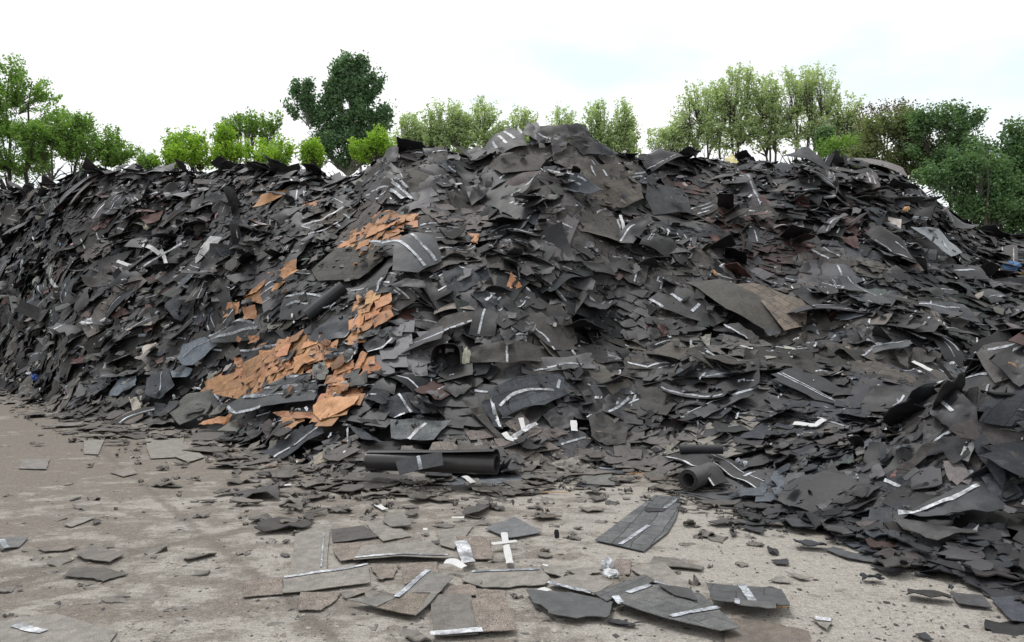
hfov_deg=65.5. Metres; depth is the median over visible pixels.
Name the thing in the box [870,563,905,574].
shingle
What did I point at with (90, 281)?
shingle
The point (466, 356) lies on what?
cloth rag
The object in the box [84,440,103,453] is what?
shingle
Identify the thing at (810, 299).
shingle
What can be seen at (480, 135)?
slender tree
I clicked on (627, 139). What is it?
slender tree
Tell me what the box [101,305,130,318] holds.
shingle
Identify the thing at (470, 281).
shingle
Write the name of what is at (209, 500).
shingle
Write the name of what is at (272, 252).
shingle
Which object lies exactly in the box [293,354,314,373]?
shingle
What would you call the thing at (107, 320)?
plastic bag
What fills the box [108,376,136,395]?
shingle
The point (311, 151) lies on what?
shrub
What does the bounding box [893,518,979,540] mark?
shingle
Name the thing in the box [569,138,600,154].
shingle
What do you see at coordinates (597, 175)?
shingle
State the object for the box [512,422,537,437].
tape strip loose
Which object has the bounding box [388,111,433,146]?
slender tree
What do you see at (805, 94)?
slender tree
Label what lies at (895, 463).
shingle
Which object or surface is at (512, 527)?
shingle
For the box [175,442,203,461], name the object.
shingle
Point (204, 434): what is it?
shingle
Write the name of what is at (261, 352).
shingle
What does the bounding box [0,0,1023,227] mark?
sky
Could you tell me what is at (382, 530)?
shingle
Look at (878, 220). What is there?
shingle
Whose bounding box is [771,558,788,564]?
shingle
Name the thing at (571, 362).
shingle
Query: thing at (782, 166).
shingle
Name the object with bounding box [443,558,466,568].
tape strip loose
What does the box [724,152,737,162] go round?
shingle
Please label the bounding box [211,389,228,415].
shingle
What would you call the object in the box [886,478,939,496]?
shingle
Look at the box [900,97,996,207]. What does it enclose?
dense tree
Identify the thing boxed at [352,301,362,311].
shingle
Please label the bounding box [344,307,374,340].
shingle
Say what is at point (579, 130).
shingle
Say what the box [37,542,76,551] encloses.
shingle
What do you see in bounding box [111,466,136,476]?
shingle
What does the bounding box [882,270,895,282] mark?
shingle
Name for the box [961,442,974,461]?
tape strip loose
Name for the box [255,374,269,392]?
shingle
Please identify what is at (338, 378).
shingle
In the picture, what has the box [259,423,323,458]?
shingle
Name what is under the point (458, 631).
tape strip loose
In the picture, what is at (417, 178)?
shingle
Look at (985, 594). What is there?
shingle
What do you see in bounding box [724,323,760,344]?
shingle
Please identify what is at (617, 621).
shingle
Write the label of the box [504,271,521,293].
shingle
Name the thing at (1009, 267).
blue cloth
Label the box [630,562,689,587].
shingle
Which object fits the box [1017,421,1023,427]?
shingle
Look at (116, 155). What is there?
locust tree
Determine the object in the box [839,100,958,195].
dense tree
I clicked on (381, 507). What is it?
tape strip loose
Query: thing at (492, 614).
shingle
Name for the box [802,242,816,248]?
shingle
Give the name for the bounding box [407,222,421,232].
shingle
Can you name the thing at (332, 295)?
felt roll
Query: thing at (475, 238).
shingle
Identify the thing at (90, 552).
shingle
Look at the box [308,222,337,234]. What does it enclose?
tape strip loose
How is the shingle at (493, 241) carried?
on the shingle rubble
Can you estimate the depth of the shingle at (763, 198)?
15.24 m
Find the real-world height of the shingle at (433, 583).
0.018 m
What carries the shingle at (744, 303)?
on the shingle rubble
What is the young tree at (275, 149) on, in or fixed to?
on the ground
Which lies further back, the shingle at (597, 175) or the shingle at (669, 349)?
the shingle at (597, 175)
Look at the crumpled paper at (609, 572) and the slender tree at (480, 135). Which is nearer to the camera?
the crumpled paper at (609, 572)
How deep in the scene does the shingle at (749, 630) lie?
4.29 m
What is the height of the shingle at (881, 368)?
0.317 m
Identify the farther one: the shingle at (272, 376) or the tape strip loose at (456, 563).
the shingle at (272, 376)
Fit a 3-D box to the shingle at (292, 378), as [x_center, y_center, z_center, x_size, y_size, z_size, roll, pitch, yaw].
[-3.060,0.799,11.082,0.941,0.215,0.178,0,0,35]
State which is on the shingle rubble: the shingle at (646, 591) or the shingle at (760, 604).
the shingle at (646, 591)
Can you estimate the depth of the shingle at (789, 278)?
13.02 m
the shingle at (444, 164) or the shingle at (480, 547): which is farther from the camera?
the shingle at (444, 164)
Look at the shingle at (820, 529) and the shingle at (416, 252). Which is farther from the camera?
the shingle at (416, 252)
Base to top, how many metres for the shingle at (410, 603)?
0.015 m
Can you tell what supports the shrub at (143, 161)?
on the ground
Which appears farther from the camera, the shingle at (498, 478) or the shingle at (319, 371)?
the shingle at (319, 371)
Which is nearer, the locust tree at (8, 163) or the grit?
the grit
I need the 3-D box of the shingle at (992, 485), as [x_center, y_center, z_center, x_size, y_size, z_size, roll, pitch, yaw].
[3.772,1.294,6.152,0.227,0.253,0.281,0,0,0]
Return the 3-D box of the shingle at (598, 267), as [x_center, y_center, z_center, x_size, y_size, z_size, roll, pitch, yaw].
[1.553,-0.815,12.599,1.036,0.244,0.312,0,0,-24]
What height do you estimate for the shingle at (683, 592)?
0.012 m
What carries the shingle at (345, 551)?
on the ground
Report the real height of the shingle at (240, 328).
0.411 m
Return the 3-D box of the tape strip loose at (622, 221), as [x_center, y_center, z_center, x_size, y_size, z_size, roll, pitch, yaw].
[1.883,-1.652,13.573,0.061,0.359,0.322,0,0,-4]
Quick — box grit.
[0,412,1023,641]
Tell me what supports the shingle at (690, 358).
on the shingle rubble
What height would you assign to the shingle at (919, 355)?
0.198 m
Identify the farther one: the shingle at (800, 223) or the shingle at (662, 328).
the shingle at (800, 223)
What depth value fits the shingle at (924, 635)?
4.25 m
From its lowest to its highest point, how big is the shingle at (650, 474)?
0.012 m
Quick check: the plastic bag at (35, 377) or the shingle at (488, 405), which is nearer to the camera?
the shingle at (488, 405)
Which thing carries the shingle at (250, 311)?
on the shingle rubble
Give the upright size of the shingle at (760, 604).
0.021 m
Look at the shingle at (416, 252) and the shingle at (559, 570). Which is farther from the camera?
the shingle at (416, 252)
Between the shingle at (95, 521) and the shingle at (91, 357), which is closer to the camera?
the shingle at (95, 521)
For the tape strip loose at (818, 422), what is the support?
on the shingle rubble
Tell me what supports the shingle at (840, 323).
on the shingle rubble
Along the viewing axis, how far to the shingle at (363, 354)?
10.78 m
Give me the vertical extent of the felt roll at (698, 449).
0.106 m
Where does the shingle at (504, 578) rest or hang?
on the ground
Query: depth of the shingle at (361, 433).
9.24 m
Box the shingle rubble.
[0,134,1023,641]
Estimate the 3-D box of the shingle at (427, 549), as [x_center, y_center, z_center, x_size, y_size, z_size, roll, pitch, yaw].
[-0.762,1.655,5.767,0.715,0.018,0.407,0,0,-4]
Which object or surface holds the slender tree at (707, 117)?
on the ground
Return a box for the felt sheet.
[430,343,463,365]
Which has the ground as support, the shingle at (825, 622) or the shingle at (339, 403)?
the shingle at (825, 622)
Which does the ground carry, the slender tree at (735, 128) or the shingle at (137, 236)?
the slender tree at (735, 128)
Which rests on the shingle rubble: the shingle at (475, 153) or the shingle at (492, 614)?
the shingle at (475, 153)
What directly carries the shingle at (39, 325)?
on the shingle rubble
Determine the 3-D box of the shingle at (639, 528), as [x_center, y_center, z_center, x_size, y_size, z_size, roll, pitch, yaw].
[1.189,1.682,6.772,0.449,0.016,1.914,0,0,25]
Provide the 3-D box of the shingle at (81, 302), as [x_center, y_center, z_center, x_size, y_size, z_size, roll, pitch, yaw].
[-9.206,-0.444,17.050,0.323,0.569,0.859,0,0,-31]
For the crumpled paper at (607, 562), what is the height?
0.119 m
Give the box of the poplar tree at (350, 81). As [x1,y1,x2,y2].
[280,49,397,176]
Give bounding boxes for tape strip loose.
[50,278,66,295]
[116,260,141,269]
[141,243,160,255]
[143,243,181,266]
[159,249,167,267]
[301,207,343,225]
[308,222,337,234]
[374,504,387,509]
[430,627,482,634]
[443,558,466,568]
[454,540,474,562]
[461,476,475,483]
[491,540,517,544]
[501,431,516,440]
[501,532,513,563]
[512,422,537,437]
[518,418,528,431]
[537,587,550,590]
[570,420,577,430]
[619,215,624,228]
[793,418,825,426]
[912,360,932,370]
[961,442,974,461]
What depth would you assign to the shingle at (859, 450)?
7.45 m
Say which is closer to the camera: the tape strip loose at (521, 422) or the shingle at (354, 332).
the tape strip loose at (521, 422)
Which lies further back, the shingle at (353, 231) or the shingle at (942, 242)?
the shingle at (942, 242)
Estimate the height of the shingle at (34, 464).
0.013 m
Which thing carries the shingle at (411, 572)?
on the ground
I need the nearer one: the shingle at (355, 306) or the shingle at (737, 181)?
the shingle at (355, 306)
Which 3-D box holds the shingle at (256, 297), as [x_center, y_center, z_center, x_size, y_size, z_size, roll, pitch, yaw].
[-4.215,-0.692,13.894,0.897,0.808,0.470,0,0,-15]
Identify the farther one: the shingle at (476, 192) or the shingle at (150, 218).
the shingle at (150, 218)
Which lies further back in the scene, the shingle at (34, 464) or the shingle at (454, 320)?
the shingle at (454, 320)
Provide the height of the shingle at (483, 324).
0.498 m
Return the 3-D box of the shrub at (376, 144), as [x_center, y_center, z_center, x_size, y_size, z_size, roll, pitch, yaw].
[-5.771,-3.163,33.078,2.254,10.014,1.371,0,0,0]
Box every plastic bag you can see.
[31,370,38,381]
[79,318,92,325]
[100,318,112,321]
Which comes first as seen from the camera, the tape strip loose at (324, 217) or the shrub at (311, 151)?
the tape strip loose at (324, 217)
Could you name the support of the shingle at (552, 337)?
on the shingle rubble
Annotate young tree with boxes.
[160,125,216,176]
[209,119,242,162]
[210,133,296,165]
[217,106,283,165]
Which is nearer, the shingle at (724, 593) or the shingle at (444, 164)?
the shingle at (724, 593)
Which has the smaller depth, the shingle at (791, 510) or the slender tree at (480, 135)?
the shingle at (791, 510)
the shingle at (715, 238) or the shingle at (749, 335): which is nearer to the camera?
the shingle at (749, 335)
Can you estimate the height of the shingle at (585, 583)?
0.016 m
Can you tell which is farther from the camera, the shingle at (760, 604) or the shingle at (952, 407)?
the shingle at (952, 407)
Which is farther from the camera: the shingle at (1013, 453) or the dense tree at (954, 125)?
the dense tree at (954, 125)
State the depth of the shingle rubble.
12.16 m
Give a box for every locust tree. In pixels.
[0,52,70,191]
[8,104,114,186]
[82,123,143,168]
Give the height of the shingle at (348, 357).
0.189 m
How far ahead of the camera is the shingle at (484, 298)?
11.47 m
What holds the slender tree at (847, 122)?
on the ground
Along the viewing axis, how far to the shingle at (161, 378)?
13.73 m
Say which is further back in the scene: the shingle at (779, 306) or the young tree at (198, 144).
the young tree at (198, 144)
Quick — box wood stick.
[902,206,909,211]
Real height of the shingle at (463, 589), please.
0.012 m
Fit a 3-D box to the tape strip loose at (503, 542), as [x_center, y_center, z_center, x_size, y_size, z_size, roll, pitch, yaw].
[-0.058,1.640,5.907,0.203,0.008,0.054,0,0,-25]
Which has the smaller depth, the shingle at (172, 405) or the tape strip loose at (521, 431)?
the tape strip loose at (521, 431)
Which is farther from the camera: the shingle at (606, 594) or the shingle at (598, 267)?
the shingle at (598, 267)
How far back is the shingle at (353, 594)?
4.93 m
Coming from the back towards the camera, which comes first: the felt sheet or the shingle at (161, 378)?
the shingle at (161, 378)
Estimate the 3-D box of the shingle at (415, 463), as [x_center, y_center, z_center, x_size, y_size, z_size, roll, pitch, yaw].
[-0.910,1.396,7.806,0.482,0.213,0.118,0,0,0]
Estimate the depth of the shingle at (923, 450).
6.71 m
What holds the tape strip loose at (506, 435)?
on the shingle at (514, 442)
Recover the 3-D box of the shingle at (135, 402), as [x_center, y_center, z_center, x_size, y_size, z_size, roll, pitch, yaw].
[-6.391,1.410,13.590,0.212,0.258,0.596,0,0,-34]
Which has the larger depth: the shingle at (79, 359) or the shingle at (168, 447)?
the shingle at (79, 359)
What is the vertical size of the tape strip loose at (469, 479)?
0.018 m
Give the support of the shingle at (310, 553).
on the ground
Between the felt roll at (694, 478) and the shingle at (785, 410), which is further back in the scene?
the shingle at (785, 410)
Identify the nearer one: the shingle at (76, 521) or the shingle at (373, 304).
the shingle at (76, 521)
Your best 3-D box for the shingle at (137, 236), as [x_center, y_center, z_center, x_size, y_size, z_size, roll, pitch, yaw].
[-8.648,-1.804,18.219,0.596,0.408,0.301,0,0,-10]
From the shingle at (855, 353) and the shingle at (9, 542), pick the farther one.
the shingle at (855, 353)
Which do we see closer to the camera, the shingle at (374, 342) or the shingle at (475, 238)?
the shingle at (374, 342)
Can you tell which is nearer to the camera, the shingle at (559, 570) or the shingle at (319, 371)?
the shingle at (559, 570)
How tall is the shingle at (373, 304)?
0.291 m
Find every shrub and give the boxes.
[135,149,160,169]
[148,141,192,173]
[291,136,327,168]
[347,123,397,173]
[811,124,834,155]
[813,132,886,158]
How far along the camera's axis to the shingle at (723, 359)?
10.41 m
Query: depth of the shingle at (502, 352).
10.63 m
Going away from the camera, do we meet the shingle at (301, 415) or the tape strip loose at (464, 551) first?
the tape strip loose at (464, 551)
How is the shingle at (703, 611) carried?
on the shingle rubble
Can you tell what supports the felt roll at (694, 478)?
on the shingle rubble
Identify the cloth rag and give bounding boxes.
[462,347,470,363]
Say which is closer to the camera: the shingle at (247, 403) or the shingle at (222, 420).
the shingle at (247, 403)
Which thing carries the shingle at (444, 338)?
on the shingle rubble
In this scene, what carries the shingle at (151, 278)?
on the shingle rubble
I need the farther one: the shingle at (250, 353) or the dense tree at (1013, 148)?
the dense tree at (1013, 148)
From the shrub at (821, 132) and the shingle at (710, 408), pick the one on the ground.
the shrub at (821, 132)
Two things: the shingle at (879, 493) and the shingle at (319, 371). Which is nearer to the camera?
the shingle at (879, 493)
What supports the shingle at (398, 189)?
on the shingle rubble
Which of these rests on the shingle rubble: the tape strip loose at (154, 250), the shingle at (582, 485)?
the tape strip loose at (154, 250)
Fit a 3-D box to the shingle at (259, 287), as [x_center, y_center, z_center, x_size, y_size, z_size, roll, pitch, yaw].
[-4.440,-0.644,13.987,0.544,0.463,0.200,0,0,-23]
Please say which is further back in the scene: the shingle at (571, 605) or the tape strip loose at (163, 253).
the tape strip loose at (163, 253)
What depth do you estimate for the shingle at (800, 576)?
5.23 m
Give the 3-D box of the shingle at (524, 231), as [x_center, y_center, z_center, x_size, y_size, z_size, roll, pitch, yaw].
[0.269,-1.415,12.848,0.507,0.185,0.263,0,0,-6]
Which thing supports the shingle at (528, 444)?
on the shingle rubble
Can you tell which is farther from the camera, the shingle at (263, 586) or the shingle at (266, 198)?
the shingle at (266, 198)
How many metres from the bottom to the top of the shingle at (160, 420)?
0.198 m
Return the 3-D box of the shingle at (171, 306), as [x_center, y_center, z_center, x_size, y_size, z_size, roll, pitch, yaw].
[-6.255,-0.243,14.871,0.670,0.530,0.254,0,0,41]
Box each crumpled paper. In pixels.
[601,557,613,569]
[602,568,619,578]
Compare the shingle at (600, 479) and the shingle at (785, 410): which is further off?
the shingle at (785, 410)
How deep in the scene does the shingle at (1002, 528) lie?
5.84 m
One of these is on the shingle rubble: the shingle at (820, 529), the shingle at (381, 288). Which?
the shingle at (381, 288)
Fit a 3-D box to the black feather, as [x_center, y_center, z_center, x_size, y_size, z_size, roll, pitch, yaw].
[0.348,1.676,6.227,0.045,0.101,0.027,0,0,0]
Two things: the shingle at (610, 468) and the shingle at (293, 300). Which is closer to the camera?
the shingle at (610, 468)
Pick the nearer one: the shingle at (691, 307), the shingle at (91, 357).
the shingle at (691, 307)
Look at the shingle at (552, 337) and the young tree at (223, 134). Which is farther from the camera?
the young tree at (223, 134)
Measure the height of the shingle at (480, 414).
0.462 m
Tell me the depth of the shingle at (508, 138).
15.12 m
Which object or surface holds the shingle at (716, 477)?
on the felt roll at (694, 478)
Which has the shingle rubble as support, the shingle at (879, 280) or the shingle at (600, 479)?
the shingle at (879, 280)
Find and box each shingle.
[0,537,28,549]
[0,613,117,641]
[19,459,49,468]
[24,273,31,290]
[27,322,42,341]
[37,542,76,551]
[63,517,95,526]
[63,567,127,581]
[69,355,85,364]
[74,288,91,312]
[75,248,134,282]
[76,545,124,561]
[81,274,110,286]
[83,353,106,360]
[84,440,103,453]
[92,519,101,523]
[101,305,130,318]
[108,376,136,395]
[110,406,154,424]
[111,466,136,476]
[122,234,146,249]
[129,396,142,410]
[140,210,163,223]
[145,368,174,398]
[145,437,183,458]
[146,272,164,284]
[147,414,174,425]
[152,401,178,417]
[158,287,171,294]
[164,294,190,320]
[167,390,213,424]
[170,365,192,377]
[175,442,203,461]
[177,337,218,365]
[192,427,223,440]
[195,236,221,262]
[199,414,232,424]
[200,499,216,501]
[201,347,233,366]
[204,373,239,389]
[208,318,267,342]
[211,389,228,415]
[212,335,312,398]
[222,301,239,317]
[227,389,317,413]
[233,357,241,368]
[240,344,275,361]
[242,305,256,318]
[243,577,282,596]
[244,259,296,303]
[244,272,273,296]
[248,335,259,343]
[253,187,287,206]
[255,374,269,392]
[259,350,271,354]
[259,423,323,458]
[260,380,318,391]
[264,236,296,256]
[266,372,311,384]
[267,366,280,383]
[269,356,292,366]
[270,267,297,291]
[273,411,314,418]
[279,280,311,294]
[279,292,324,319]
[281,362,293,375]
[282,417,304,428]
[282,563,370,592]
[289,526,329,574]
[292,334,306,355]
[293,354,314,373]
[298,591,340,610]
[302,198,322,208]
[308,311,357,342]
[311,244,384,280]
[312,362,325,379]
[313,395,358,419]
[314,344,323,360]
[323,352,343,368]
[324,347,358,360]
[324,386,343,397]
[326,368,363,396]
[328,367,351,385]
[331,525,378,542]
[333,542,373,560]
[337,211,419,247]
[341,349,356,362]
[341,585,377,598]
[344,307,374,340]
[346,569,453,614]
[347,210,381,235]
[347,423,385,442]
[349,351,367,378]
[351,278,394,300]
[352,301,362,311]
[353,541,455,559]
[362,329,398,351]
[365,388,389,404]
[366,519,410,540]
[367,232,441,272]
[370,293,385,309]
[370,563,399,579]
[373,305,392,324]
[376,592,429,615]
[378,146,398,162]
[379,392,439,417]
[389,177,412,198]
[390,278,425,287]
[390,419,450,440]
[392,213,419,222]
[395,452,442,474]
[400,170,428,186]
[401,562,437,584]
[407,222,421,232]
[407,393,442,413]
[412,331,450,350]
[413,224,466,238]
[427,311,474,330]
[431,593,477,635]
[434,159,455,173]
[437,526,473,548]
[441,584,475,595]
[442,267,491,291]
[442,468,536,484]
[456,536,492,559]
[457,146,486,160]
[461,399,505,439]
[462,568,549,587]
[465,183,488,205]
[468,233,478,243]
[468,304,499,336]
[469,340,541,363]
[470,286,499,310]
[471,597,517,631]
[475,588,504,597]
[481,398,502,428]
[484,127,526,154]
[485,517,541,537]
[487,232,506,249]
[487,374,570,417]
[488,144,552,173]
[503,434,528,447]
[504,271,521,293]
[512,228,544,237]
[514,438,550,451]
[522,120,536,139]
[522,312,577,349]
[526,589,612,618]
[529,122,558,144]
[532,353,595,371]
[540,125,590,141]
[541,563,566,576]
[543,406,575,428]
[546,456,580,467]
[546,573,613,594]
[550,134,566,154]
[566,123,593,140]
[567,566,602,574]
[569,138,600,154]
[574,483,600,486]
[577,213,627,244]
[580,162,643,207]
[582,261,640,275]
[582,473,614,485]
[589,414,627,445]
[593,139,615,155]
[593,574,654,601]
[595,495,681,551]
[597,466,626,473]
[602,393,630,420]
[607,617,644,625]
[612,583,672,605]
[613,559,630,575]
[614,216,651,243]
[614,379,642,394]
[615,350,635,360]
[620,592,739,630]
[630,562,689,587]
[635,360,695,386]
[635,381,677,415]
[637,468,667,483]
[640,424,676,447]
[645,182,690,214]
[645,507,665,511]
[646,342,689,361]
[649,282,725,326]
[656,323,668,336]
[657,583,697,600]
[658,381,730,398]
[665,453,728,486]
[665,488,741,500]
[682,392,753,419]
[685,279,781,336]
[688,352,713,369]
[701,334,710,344]
[703,454,763,487]
[704,355,748,364]
[706,583,789,605]
[709,234,724,251]
[722,178,751,183]
[723,262,751,277]
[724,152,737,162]
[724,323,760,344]
[724,618,810,641]
[734,598,776,608]
[736,283,808,330]
[740,524,763,532]
[756,405,809,420]
[760,195,770,204]
[768,574,791,582]
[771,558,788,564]
[773,162,791,175]
[778,505,796,513]
[782,147,830,170]
[784,275,797,282]
[785,571,813,578]
[786,219,803,226]
[791,290,821,307]
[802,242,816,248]
[806,526,831,533]
[809,616,831,629]
[810,247,840,258]
[813,314,830,339]
[817,213,847,233]
[825,546,882,561]
[826,450,854,465]
[834,347,871,360]
[838,320,846,326]
[840,234,859,248]
[840,539,867,547]
[842,487,885,506]
[843,157,868,167]
[847,358,920,384]
[853,312,873,328]
[855,442,889,455]
[856,274,880,282]
[856,326,881,346]
[864,207,886,225]
[868,297,895,306]
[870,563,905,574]
[872,339,912,353]
[878,473,910,492]
[881,322,923,328]
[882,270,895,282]
[883,427,944,473]
[886,222,915,234]
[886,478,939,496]
[892,349,908,369]
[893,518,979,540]
[896,432,952,470]
[898,483,1006,516]
[911,227,961,256]
[911,347,942,362]
[915,632,933,639]
[919,301,981,322]
[926,435,970,463]
[930,388,977,427]
[938,326,982,337]
[950,592,991,607]
[965,583,991,596]
[973,429,1005,489]
[980,470,1023,501]
[984,523,1010,536]
[985,318,997,330]
[990,595,1023,621]
[994,304,1023,316]
[994,446,1020,457]
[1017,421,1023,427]
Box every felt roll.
[303,282,347,319]
[364,449,499,474]
[679,444,723,453]
[679,462,722,490]
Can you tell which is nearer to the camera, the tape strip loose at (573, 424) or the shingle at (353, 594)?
the shingle at (353, 594)
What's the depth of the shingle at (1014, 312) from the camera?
13.33 m
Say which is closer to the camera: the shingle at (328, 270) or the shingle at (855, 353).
the shingle at (855, 353)
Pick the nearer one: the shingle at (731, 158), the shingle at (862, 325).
the shingle at (862, 325)
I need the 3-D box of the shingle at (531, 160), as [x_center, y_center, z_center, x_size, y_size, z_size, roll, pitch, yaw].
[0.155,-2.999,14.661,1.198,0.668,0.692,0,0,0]
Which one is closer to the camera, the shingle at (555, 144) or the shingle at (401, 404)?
the shingle at (401, 404)
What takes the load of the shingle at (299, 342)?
on the shingle rubble
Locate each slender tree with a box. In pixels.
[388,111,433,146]
[407,97,454,148]
[433,97,471,153]
[444,95,511,151]
[493,103,538,142]
[545,101,593,139]
[570,97,618,148]
[600,96,643,156]
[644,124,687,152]
[663,79,728,157]
[701,60,770,160]
[742,70,792,170]
[759,61,844,162]
[826,90,866,146]
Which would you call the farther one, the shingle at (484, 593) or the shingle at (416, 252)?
the shingle at (416, 252)
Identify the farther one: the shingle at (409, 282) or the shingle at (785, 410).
the shingle at (409, 282)
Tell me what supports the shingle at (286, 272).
on the shingle rubble
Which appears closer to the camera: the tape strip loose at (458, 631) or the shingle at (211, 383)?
the tape strip loose at (458, 631)
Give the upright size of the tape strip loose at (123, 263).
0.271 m
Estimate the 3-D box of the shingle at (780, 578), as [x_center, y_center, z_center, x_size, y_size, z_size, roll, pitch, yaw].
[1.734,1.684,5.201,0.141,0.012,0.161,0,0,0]
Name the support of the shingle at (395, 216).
on the shingle rubble
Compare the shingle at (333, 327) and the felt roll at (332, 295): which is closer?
the shingle at (333, 327)
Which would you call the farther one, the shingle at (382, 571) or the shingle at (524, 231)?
the shingle at (524, 231)
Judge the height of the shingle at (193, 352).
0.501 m
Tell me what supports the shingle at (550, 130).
on the shingle rubble
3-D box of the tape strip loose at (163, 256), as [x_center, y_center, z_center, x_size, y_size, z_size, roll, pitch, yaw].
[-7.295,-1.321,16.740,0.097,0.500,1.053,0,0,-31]
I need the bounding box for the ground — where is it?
[0,391,1023,641]
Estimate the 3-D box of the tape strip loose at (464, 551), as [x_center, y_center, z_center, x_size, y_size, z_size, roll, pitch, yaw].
[-0.339,1.637,5.682,0.101,0.027,0.545,0,0,-10]
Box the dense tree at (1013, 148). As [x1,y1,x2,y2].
[951,114,1023,233]
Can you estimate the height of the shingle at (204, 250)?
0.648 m
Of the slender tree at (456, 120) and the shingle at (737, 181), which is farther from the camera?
the slender tree at (456, 120)
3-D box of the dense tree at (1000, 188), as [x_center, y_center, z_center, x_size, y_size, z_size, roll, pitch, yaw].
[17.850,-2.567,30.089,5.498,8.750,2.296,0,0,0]
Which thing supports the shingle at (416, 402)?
on the shingle rubble
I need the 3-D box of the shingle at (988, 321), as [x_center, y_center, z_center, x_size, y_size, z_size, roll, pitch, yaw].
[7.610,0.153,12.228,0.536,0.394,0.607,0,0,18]
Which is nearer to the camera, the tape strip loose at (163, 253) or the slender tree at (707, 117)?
the tape strip loose at (163, 253)
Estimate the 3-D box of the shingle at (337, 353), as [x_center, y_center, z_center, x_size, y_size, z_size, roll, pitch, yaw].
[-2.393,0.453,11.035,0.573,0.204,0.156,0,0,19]
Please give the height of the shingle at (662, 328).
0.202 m
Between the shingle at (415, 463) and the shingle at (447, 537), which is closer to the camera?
the shingle at (447, 537)
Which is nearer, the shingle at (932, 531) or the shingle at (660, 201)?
the shingle at (932, 531)
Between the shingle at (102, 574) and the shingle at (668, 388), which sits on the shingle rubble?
the shingle at (668, 388)
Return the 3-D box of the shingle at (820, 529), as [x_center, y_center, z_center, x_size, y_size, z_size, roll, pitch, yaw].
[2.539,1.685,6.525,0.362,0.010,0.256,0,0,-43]
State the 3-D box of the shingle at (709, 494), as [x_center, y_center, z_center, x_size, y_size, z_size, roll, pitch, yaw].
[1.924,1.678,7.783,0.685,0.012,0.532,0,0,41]
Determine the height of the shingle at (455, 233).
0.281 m
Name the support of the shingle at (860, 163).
on the shingle rubble
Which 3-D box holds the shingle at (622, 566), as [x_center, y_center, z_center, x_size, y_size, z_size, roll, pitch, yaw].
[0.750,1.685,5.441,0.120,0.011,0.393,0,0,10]
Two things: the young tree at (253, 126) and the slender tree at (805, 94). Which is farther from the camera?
the slender tree at (805, 94)
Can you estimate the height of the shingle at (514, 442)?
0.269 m
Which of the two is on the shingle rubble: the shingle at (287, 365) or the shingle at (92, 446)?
the shingle at (287, 365)
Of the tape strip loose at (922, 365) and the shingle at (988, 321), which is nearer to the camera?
the tape strip loose at (922, 365)
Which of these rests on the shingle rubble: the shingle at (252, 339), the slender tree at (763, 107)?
the shingle at (252, 339)
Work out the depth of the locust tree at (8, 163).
37.77 m
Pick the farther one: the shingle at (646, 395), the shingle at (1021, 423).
the shingle at (646, 395)
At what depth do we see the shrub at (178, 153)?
34.72 m
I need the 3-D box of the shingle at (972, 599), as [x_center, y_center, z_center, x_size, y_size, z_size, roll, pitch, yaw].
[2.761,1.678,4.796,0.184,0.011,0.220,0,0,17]
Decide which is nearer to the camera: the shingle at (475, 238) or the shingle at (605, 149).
the shingle at (475, 238)
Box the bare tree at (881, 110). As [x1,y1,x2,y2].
[852,96,918,158]
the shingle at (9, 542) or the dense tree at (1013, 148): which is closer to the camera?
the shingle at (9, 542)
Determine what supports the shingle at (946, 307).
on the shingle rubble
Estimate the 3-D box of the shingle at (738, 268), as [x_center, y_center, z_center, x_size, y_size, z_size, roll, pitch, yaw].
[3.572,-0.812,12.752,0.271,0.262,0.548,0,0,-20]
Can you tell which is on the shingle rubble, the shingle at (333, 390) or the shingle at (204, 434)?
the shingle at (333, 390)
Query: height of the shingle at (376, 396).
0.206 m
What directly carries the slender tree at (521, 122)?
on the ground
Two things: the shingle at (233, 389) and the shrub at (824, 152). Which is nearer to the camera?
the shingle at (233, 389)
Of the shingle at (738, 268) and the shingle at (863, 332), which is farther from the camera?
the shingle at (738, 268)
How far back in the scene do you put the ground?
5.65 m
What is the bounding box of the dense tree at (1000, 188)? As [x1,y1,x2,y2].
[911,138,1023,228]
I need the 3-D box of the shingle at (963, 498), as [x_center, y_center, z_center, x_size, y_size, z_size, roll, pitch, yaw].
[3.312,1.357,5.973,0.724,0.244,0.336,0,0,0]
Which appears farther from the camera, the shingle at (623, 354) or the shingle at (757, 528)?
the shingle at (623, 354)
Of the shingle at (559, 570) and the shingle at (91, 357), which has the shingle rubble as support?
the shingle at (91, 357)
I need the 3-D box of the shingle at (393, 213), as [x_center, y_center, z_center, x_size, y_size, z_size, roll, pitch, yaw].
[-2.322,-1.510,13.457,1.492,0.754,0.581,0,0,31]
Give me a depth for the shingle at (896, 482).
6.63 m
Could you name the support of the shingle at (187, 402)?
on the shingle rubble
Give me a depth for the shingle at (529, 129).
15.03 m
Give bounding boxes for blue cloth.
[1002,261,1021,270]
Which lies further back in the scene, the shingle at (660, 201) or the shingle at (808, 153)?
the shingle at (808, 153)
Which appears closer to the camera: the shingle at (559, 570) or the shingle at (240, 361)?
the shingle at (559, 570)
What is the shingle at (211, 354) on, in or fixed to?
on the shingle rubble
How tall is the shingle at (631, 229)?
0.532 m
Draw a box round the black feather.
[554,529,558,537]
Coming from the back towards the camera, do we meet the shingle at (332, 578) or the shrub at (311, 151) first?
the shrub at (311, 151)
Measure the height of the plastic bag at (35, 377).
0.299 m
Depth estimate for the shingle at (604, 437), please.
9.79 m
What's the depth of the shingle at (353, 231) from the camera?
14.08 m
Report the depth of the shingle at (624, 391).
10.60 m
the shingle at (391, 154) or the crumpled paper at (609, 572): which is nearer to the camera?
the crumpled paper at (609, 572)
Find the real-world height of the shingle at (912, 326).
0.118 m
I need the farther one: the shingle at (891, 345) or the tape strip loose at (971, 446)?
the shingle at (891, 345)
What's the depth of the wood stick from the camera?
15.69 m
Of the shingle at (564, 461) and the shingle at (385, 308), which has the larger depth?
the shingle at (385, 308)

